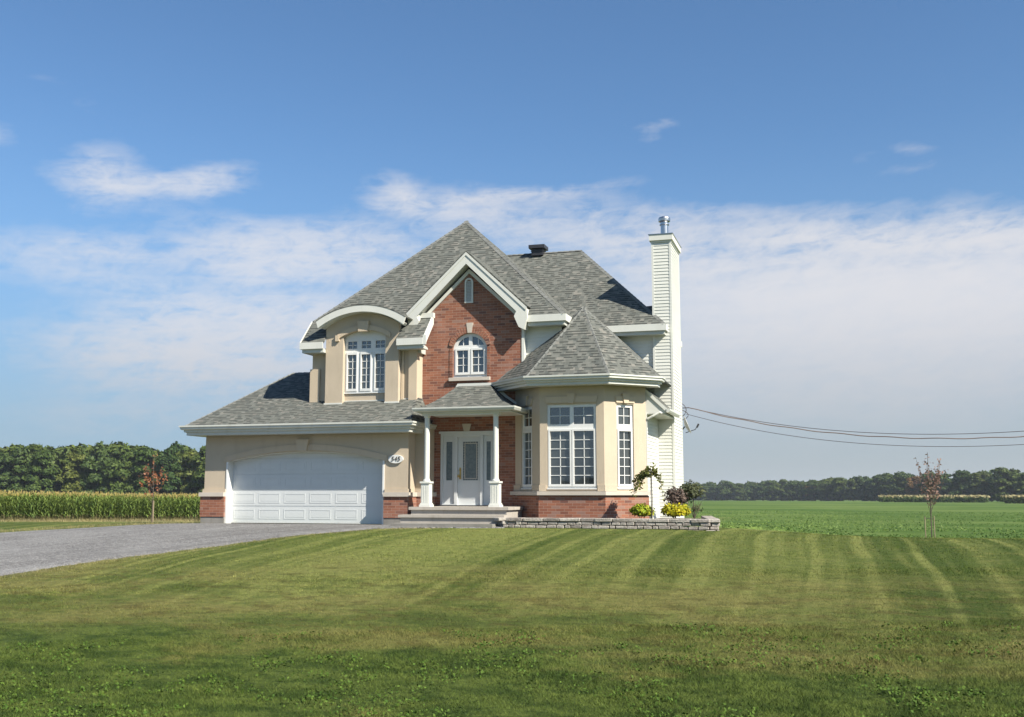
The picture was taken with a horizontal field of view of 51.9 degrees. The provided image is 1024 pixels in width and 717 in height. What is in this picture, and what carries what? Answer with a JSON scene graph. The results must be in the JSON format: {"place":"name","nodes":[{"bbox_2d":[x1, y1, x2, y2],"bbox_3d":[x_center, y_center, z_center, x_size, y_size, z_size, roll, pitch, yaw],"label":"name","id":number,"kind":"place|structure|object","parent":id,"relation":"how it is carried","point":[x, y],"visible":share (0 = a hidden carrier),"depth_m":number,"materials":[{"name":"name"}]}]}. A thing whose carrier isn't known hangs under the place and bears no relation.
{"place":"outdoors","nodes":[
{"label":"outdoors","id":0,"kind":"place"},
{"bbox_2d":[0,490,199,520],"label":"corn field","id":1,"kind":"structure","parent":0,"point":[21,496],"depth_m":75.84,"materials":[{"name":"green plant"}]},
{"bbox_2d":[0,517,438,579],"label":"rough grass","id":2,"kind":"structure","parent":0,"point":[175,520],"depth_m":30.80,"materials":[{"name":"green plant"}]},
{"bbox_2d":[0,523,503,575],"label":"driveway","id":3,"kind":"structure","parent":0,"point":[22,551],"depth_m":25.32,"materials":[{"name":"grey asphalt"}]},
{"bbox_2d":[0,522,1023,716],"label":"lawn","id":4,"kind":"structure","parent":0,"point":[184,573],"depth_m":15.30,"materials":[{"name":"green plant"}]},
{"bbox_2d":[0,619,1023,716],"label":"weeds","id":5,"kind":"object","parent":4,"relation":"on","point":[917,695],"visible":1,"depth_m":11.71,"materials":[{"name":"green plant"}]},
{"bbox_2d":[493,516,719,530],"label":"planter wall","id":6,"kind":"structure","parent":4,"relation":"on","point":[708,523],"depth_m":26.84,"materials":[{"name":"stone"}]},
{"bbox_2d":[629,503,654,517],"bbox_3d":[3.467,4.096,27.984,0.732,0.536,0.738,-2,-8,16],"label":"round shrub","id":7,"kind":"object","parent":6,"relation":"on","point":[641,509],"visible":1,"depth_m":27.79,"materials":[{"name":"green plant"}]},
{"bbox_2d":[629,462,663,518],"bbox_3d":[3.586,3.505,27.819,0.939,1.557,0.485,-2,-8,16],"label":"weeping tree","id":8,"kind":"object","parent":6,"relation":"on","point":[644,473],"visible":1,"depth_m":27.82,"materials":[{"name":"green plant"}]},
{"bbox_2d":[663,486,687,504],"bbox_3d":[4.532,3.940,29.145,0.733,0.838,0.690,-2,-8,16],"label":"dark shrub","id":9,"kind":"object","parent":6,"relation":"on","point":[675,496],"visible":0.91,"depth_m":29.08,"materials":[{"name":"purple plant"}]},
{"bbox_2d":[661,503,690,522],"bbox_3d":[4.319,4.062,27.724,0.813,0.537,0.840,-2,-8,16],"label":"round shrub","id":10,"kind":"object","parent":6,"relation":"on","point":[673,510],"visible":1,"depth_m":27.53,"materials":[{"name":"yellow plant"}]},
{"bbox_2d":[678,479,705,518],"bbox_3d":[4.954,4.103,29.752,1.076,1.364,0.850,-2,-8,16],"label":"green bush","id":11,"kind":"object","parent":6,"relation":"on","point":[695,491],"visible":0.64,"depth_m":29.64,"materials":[{"name":"green plant"}]},
{"bbox_2d":[914,452,945,537],"bbox_3d":[17.724,5.772,44.658,1.400,4.108,1.327,5,-9,-36],"label":"sapling","id":12,"kind":"object","parent":4,"relation":"on","point":[929,487],"visible":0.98,"depth_m":44.58,"materials":[{"name":"brown plant"}]},
{"bbox_2d":[0,500,1023,538],"bbox_3d":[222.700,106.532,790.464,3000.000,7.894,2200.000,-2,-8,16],"label":"ground","id":13,"kind":"structure","parent":0,"point":[819,506],"depth_m":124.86,"materials":[{"name":"green plant"}]},
{"bbox_2d":[0,453,17,490],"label":"broadleaf tree","id":14,"kind":"object","parent":13,"relation":"on","point":[5,468],"visible":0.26,"depth_m":239.44,"materials":[{"name":"green plant"}]},
{"bbox_2d":[7,495,15,521],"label":"corn plant","id":15,"kind":"object","parent":13,"relation":"on","point":[11,507],"visible":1,"depth_m":70.01,"materials":[{"name":"green plant"}]},
{"bbox_2d":[7,493,18,520],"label":"corn plant","id":16,"kind":"object","parent":13,"relation":"on","point":[13,506],"visible":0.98,"depth_m":70.07,"materials":[{"name":"green plant"}]},
{"bbox_2d":[0,447,42,493],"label":"broadleaf tree","id":17,"kind":"object","parent":13,"relation":"on","point":[10,481],"visible":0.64,"depth_m":235.19,"materials":[{"name":"green plant"}]},
{"bbox_2d":[18,491,31,518],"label":"corn plant","id":18,"kind":"object","parent":13,"relation":"on","point":[24,506],"visible":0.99,"depth_m":70.54,"materials":[{"name":"green plant"}]},
{"bbox_2d":[23,493,35,516],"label":"corn plant","id":19,"kind":"object","parent":13,"relation":"on","point":[28,506],"visible":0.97,"depth_m":70.75,"materials":[{"name":"green plant"}]},
{"bbox_2d":[28,492,36,517],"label":"corn plant","id":20,"kind":"object","parent":13,"relation":"on","point":[31,504],"visible":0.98,"depth_m":70.77,"materials":[{"name":"green plant"}]},
{"bbox_2d":[30,493,38,520],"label":"corn plant","id":21,"kind":"object","parent":13,"relation":"on","point":[34,505],"visible":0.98,"depth_m":70.88,"materials":[{"name":"green plant"}]},
{"bbox_2d":[20,450,57,494],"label":"broadleaf tree","id":22,"kind":"object","parent":13,"relation":"on","point":[44,476],"visible":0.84,"depth_m":235.64,"materials":[{"name":"green plant"}]},
{"bbox_2d":[44,492,53,518],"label":"corn plant","id":23,"kind":"object","parent":13,"relation":"on","point":[49,504],"visible":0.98,"depth_m":71.59,"materials":[{"name":"green plant"}]},
{"bbox_2d":[55,451,90,494],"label":"broadleaf tree","id":24,"kind":"object","parent":13,"relation":"on","point":[69,480],"visible":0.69,"depth_m":237.00,"materials":[{"name":"green plant"}]},
{"bbox_2d":[76,492,87,517],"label":"corn plant","id":25,"kind":"object","parent":13,"relation":"on","point":[80,506],"visible":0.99,"depth_m":72.86,"materials":[{"name":"green plant"}]},
{"bbox_2d":[78,492,87,519],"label":"corn plant","id":26,"kind":"object","parent":13,"relation":"on","point":[82,504],"visible":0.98,"depth_m":73.01,"materials":[{"name":"green plant"}]},
{"bbox_2d":[78,441,116,494],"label":"broadleaf tree","id":27,"kind":"object","parent":13,"relation":"on","point":[92,478],"visible":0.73,"depth_m":237.22,"materials":[{"name":"green plant"}]},
{"bbox_2d":[0,441,203,493],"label":"woodland","id":28,"kind":"object","parent":13,"relation":"on","point":[60,460],"visible":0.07,"depth_m":244.05,"materials":[{"name":"green plant"}]},
{"bbox_2d":[100,494,111,517],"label":"corn plant","id":29,"kind":"object","parent":13,"relation":"on","point":[104,505],"visible":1,"depth_m":73.80,"materials":[{"name":"green plant"}]},
{"bbox_2d":[99,446,137,494],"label":"broadleaf tree","id":30,"kind":"object","parent":13,"relation":"on","point":[119,466],"visible":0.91,"depth_m":237.04,"materials":[{"name":"green plant"}]},
{"bbox_2d":[121,494,133,517],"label":"corn plant","id":31,"kind":"object","parent":13,"relation":"on","point":[128,506],"visible":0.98,"depth_m":74.88,"materials":[{"name":"green plant"}]},
{"bbox_2d":[125,494,139,516],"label":"corn plant","id":32,"kind":"object","parent":13,"relation":"on","point":[133,505],"visible":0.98,"depth_m":75.02,"materials":[{"name":"green plant"}]},
{"bbox_2d":[129,447,161,495],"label":"broadleaf tree","id":33,"kind":"object","parent":13,"relation":"on","point":[145,454],"visible":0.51,"depth_m":238.85,"materials":[{"name":"green plant"}]},
{"bbox_2d":[143,495,151,517],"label":"corn plant","id":34,"kind":"object","parent":13,"relation":"on","point":[147,508],"visible":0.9,"depth_m":75.60,"materials":[{"name":"green plant"}]},
{"bbox_2d":[138,454,167,521],"bbox_3d":[-17.000,6.232,49.694,1.366,3.450,0.842,1,-7,-6],"label":"sapling","id":35,"kind":"object","parent":13,"relation":"on","point":[148,480],"visible":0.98,"depth_m":49.66,"materials":[{"name":"red plant"}]},
{"bbox_2d":[158,496,166,515],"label":"corn plant","id":36,"kind":"object","parent":13,"relation":"on","point":[162,505],"visible":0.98,"depth_m":76.39,"materials":[{"name":"green plant"}]},
{"bbox_2d":[150,441,195,494],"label":"broadleaf tree","id":37,"kind":"object","parent":13,"relation":"on","point":[168,461],"visible":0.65,"depth_m":237.00,"materials":[{"name":"green plant"}]},
{"bbox_2d":[174,494,184,519],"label":"corn plant","id":38,"kind":"object","parent":13,"relation":"on","point":[179,507],"visible":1,"depth_m":77.23,"materials":[{"name":"green plant"}]},
{"bbox_2d":[183,494,191,516],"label":"corn plant","id":39,"kind":"object","parent":13,"relation":"on","point":[185,505],"visible":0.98,"depth_m":77.55,"materials":[{"name":"green plant"}]},
{"bbox_2d":[173,449,202,494],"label":"broadleaf tree","id":40,"kind":"object","parent":13,"relation":"on","point":[184,487],"visible":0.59,"depth_m":237.98,"materials":[{"name":"green plant"}]},
{"bbox_2d":[190,493,199,515],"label":"corn plant","id":41,"kind":"object","parent":13,"relation":"on","point":[195,506],"visible":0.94,"depth_m":77.92,"materials":[{"name":"green plant"}]},
{"bbox_2d":[190,445,205,494],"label":"broadleaf tree","id":42,"kind":"object","parent":13,"relation":"on","point":[198,475],"visible":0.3,"depth_m":235.53,"materials":[{"name":"green plant"}]},
{"bbox_2d":[179,216,683,527],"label":"house","id":43,"kind":"structure","parent":13,"relation":"on","point":[469,373],"depth_m":31.00,"materials":[{"name":"paint"}]},
{"bbox_2d":[231,453,382,523],"bbox_3d":[-6.009,3.668,31.081,5.100,2.365,0.080,-2,-8,16],"label":"garage door","id":44,"kind":"structure","parent":43,"relation":"in","point":[336,488],"depth_m":31.04,"materials":[{"name":"white metal"}]},
{"bbox_2d":[344,330,385,392],"bbox_3d":[-4.372,0.090,31.646,1.380,1.905,0.070,-2,-8,16],"label":"window","id":45,"kind":"structure","parent":43,"relation":"in","point":[371,341],"depth_m":31.64,"materials":[{"name":"clear glass"}]},
{"bbox_2d":[388,455,403,462],"bbox_3d":[-3.314,2.869,30.028,0.450,0.240,0.068,-2,-8,16],"label":"house number sign","id":46,"kind":"object","parent":43,"relation":"attached to","point":[395,459],"visible":1,"depth_m":30.00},
{"bbox_2d":[457,437,479,504],"bbox_3d":[-1.264,3.281,30.758,0.710,1.990,0.255,-2,-8,16],"label":"front door","id":47,"kind":"structure","parent":43,"relation":"in","point":[468,475],"depth_m":30.84,"materials":[{"name":"white"}]},
{"bbox_2d":[454,333,486,377],"bbox_3d":[-1.220,-0.092,31.286,1.060,1.335,0.070,-2,-8,16],"label":"window","id":48,"kind":"structure","parent":43,"relation":"in","point":[470,340],"depth_m":31.29,"materials":[{"name":"clear glass"}]},
{"bbox_2d":[523,406,531,487],"bbox_3d":[0.483,2.543,29.921,0.070,2.340,0.600,4,-8,-29],"label":"window","id":49,"kind":"structure","parent":43,"relation":"in","point":[527,418],"depth_m":29.99,"materials":[{"name":"clear glass"}]},
{"bbox_2d":[547,404,596,487],"bbox_3d":[1.663,2.435,29.080,1.390,2.340,0.070,-2,-8,16],"label":"window","id":50,"kind":"structure","parent":43,"relation":"in","point":[565,416],"depth_m":29.09,"materials":[{"name":"clear glass"}]},
{"bbox_2d":[617,404,633,487],"bbox_3d":[3.101,2.443,29.145,0.560,2.340,0.070,4,-8,-28],"label":"window","id":51,"kind":"structure","parent":43,"relation":"in","point":[624,412],"depth_m":29.17,"materials":[{"name":"clear glass"}]},
{"bbox_2d":[683,416,698,432],"bbox_3d":[5.531,2.259,33.868,0.992,0.802,0.495,-5,-9,35],"label":"satellite dish","id":52,"kind":"object","parent":43,"relation":"attached to","point":[686,425],"visible":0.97,"depth_m":33.67,"materials":[{"name":"metal"}]},
{"bbox_3d":[5.392,1.705,34.108,0.701,0.730,0.077,-2,-8,16],"label":"service drop bracket","id":53,"kind":"object","parent":43,"relation":"attached to","visible":0},
{"bbox_2d":[687,414,1023,446],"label":"power cable","id":54,"kind":"object","parent":53,"relation":"attached to","point":[864,443],"visible":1,"depth_m":32.29,"materials":[{"name":"black rubber"}]},
{"bbox_2d":[689,407,1023,438],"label":"power cable","id":55,"kind":"object","parent":53,"relation":"attached to","point":[858,435],"visible":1,"depth_m":32.44,"materials":[{"name":"black metal"}]},
{"bbox_2d":[710,412,1021,434],"bbox_3d":[13.956,1.727,31.572,17.154,1.070,0.020,-2,-8,16],"label":"power cable","id":56,"kind":"object","parent":53,"relation":"attached to","point":[861,432],"visible":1,"depth_m":32.55,"materials":[{"name":"black rubber"}]},
{"bbox_2d":[698,486,708,500],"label":"broadleaf tree","id":57,"kind":"object","parent":13,"relation":"on","point":[706,495],"visible":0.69,"depth_m":666.95,"materials":[{"name":"green plant"}]},
{"bbox_2d":[707,483,720,500],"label":"broadleaf tree","id":58,"kind":"object","parent":13,"relation":"on","point":[711,491],"visible":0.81,"depth_m":655.41,"materials":[{"name":"green plant"}]},
{"bbox_2d":[716,480,733,500],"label":"broadleaf tree","id":59,"kind":"object","parent":13,"relation":"on","point":[723,494],"visible":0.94,"depth_m":642.83,"materials":[{"name":"green plant"}]},
{"bbox_2d":[731,483,744,500],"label":"broadleaf tree","id":60,"kind":"object","parent":13,"relation":"on","point":[739,493],"visible":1,"depth_m":631.11,"materials":[{"name":"green plant"}]},
{"bbox_2d":[745,484,756,500],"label":"broadleaf tree","id":61,"kind":"object","parent":13,"relation":"on","point":[752,496],"visible":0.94,"depth_m":619.66,"materials":[{"name":"green plant"}]},
{"bbox_2d":[754,482,766,500],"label":"broadleaf tree","id":62,"kind":"object","parent":13,"relation":"on","point":[759,493],"visible":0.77,"depth_m":606.82,"materials":[{"name":"green plant"}]},
{"bbox_2d":[763,480,778,500],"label":"broadleaf tree","id":63,"kind":"object","parent":13,"relation":"on","point":[769,492],"visible":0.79,"depth_m":595.00,"materials":[{"name":"green plant"}]},
{"bbox_2d":[773,479,788,500],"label":"broadleaf tree","id":64,"kind":"object","parent":13,"relation":"on","point":[779,483],"visible":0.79,"depth_m":582.02,"materials":[{"name":"green plant"}]},
{"bbox_2d":[783,480,798,500],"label":"broadleaf tree","id":65,"kind":"object","parent":13,"relation":"on","point":[789,490],"visible":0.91,"depth_m":569.98,"materials":[{"name":"green plant"}]},
{"bbox_2d":[796,482,808,500],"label":"broadleaf tree","id":66,"kind":"object","parent":13,"relation":"on","point":[801,492],"visible":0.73,"depth_m":557.25,"materials":[{"name":"green plant"}]},
{"bbox_2d":[803,479,821,500],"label":"broadleaf tree","id":67,"kind":"object","parent":13,"relation":"on","point":[813,487],"visible":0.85,"depth_m":545.23,"materials":[{"name":"green plant"}]},
{"bbox_2d":[816,479,832,500],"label":"broadleaf tree","id":68,"kind":"object","parent":13,"relation":"on","point":[826,488],"visible":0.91,"depth_m":532.61,"materials":[{"name":"green plant"}]},
{"bbox_2d":[829,477,846,500],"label":"broadleaf tree","id":69,"kind":"object","parent":13,"relation":"on","point":[838,485],"visible":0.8,"depth_m":519.37,"materials":[{"name":"green plant"}]},
{"bbox_2d":[842,478,858,500],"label":"broadleaf tree","id":70,"kind":"object","parent":13,"relation":"on","point":[848,489],"visible":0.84,"depth_m":506.88,"materials":[{"name":"green plant"}]},
{"bbox_2d":[685,468,1023,501],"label":"woodland","id":71,"kind":"object","parent":13,"relation":"on","point":[903,482],"visible":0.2,"depth_m":506.66,"materials":[{"name":"green plant"}]},
{"bbox_2d":[854,479,867,500],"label":"broadleaf tree","id":72,"kind":"object","parent":13,"relation":"on","point":[862,494],"visible":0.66,"depth_m":494.92,"materials":[{"name":"green plant"}]},
{"bbox_2d":[866,474,881,500],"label":"broadleaf tree","id":73,"kind":"object","parent":13,"relation":"on","point":[874,492],"visible":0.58,"depth_m":481.79,"materials":[{"name":"green plant"}]},
{"bbox_2d":[876,473,895,497],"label":"broadleaf tree","id":74,"kind":"object","parent":13,"relation":"on","point":[884,478],"visible":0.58,"depth_m":468.72,"materials":[{"name":"green plant"}]},
{"bbox_2d":[885,471,913,494],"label":"broadleaf tree","id":75,"kind":"object","parent":13,"relation":"on","point":[901,475],"visible":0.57,"depth_m":456.28,"materials":[{"name":"green plant"}]},
{"bbox_2d":[904,476,920,494],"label":"broadleaf tree","id":76,"kind":"object","parent":13,"relation":"on","point":[910,483],"visible":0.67,"depth_m":443.51,"materials":[{"name":"green plant"}]},
{"bbox_2d":[916,474,942,494],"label":"broadleaf tree","id":77,"kind":"object","parent":13,"relation":"on","point":[924,476],"visible":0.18,"depth_m":431.37,"materials":[{"name":"green plant"}]},
{"bbox_2d":[878,494,989,502],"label":"corn field","id":78,"kind":"structure","parent":13,"relation":"on","point":[978,498],"depth_m":307.58,"materials":[{"name":"green plant"}]},
{"bbox_2d":[934,474,952,494],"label":"broadleaf tree","id":79,"kind":"object","parent":13,"relation":"on","point":[945,489],"visible":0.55,"depth_m":417.43,"materials":[{"name":"green plant"}]},
{"bbox_2d":[946,470,973,494],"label":"broadleaf tree","id":80,"kind":"object","parent":13,"relation":"on","point":[959,480],"visible":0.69,"depth_m":404.96,"materials":[{"name":"green plant"}]},
{"bbox_2d":[966,471,990,494],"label":"broadleaf tree","id":81,"kind":"object","parent":13,"relation":"on","point":[976,484],"visible":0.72,"depth_m":392.63,"materials":[{"name":"green plant"}]},
{"bbox_2d":[987,467,1019,501],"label":"broadleaf tree","id":82,"kind":"object","parent":13,"relation":"on","point":[998,486],"visible":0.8,"depth_m":378.89,"materials":[{"name":"green plant"}]},
{"bbox_2d":[1000,494,1023,503],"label":"corn field","id":83,"kind":"structure","parent":13,"relation":"on","point":[1013,498],"depth_m":266.74,"materials":[{"name":"green plant"}]},
{"bbox_2d":[1011,472,1023,494],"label":"broadleaf tree","id":84,"kind":"object","parent":13,"relation":"on","point":[1019,484],"visible":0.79,"depth_m":367.67,"materials":[{"name":"green plant"}]},
{"bbox_2d":[0,0,1023,483],"label":"sky","id":85,"kind":"structure","parent":0,"point":[187,187],"materials":[{"name":"blue"}]}
]}

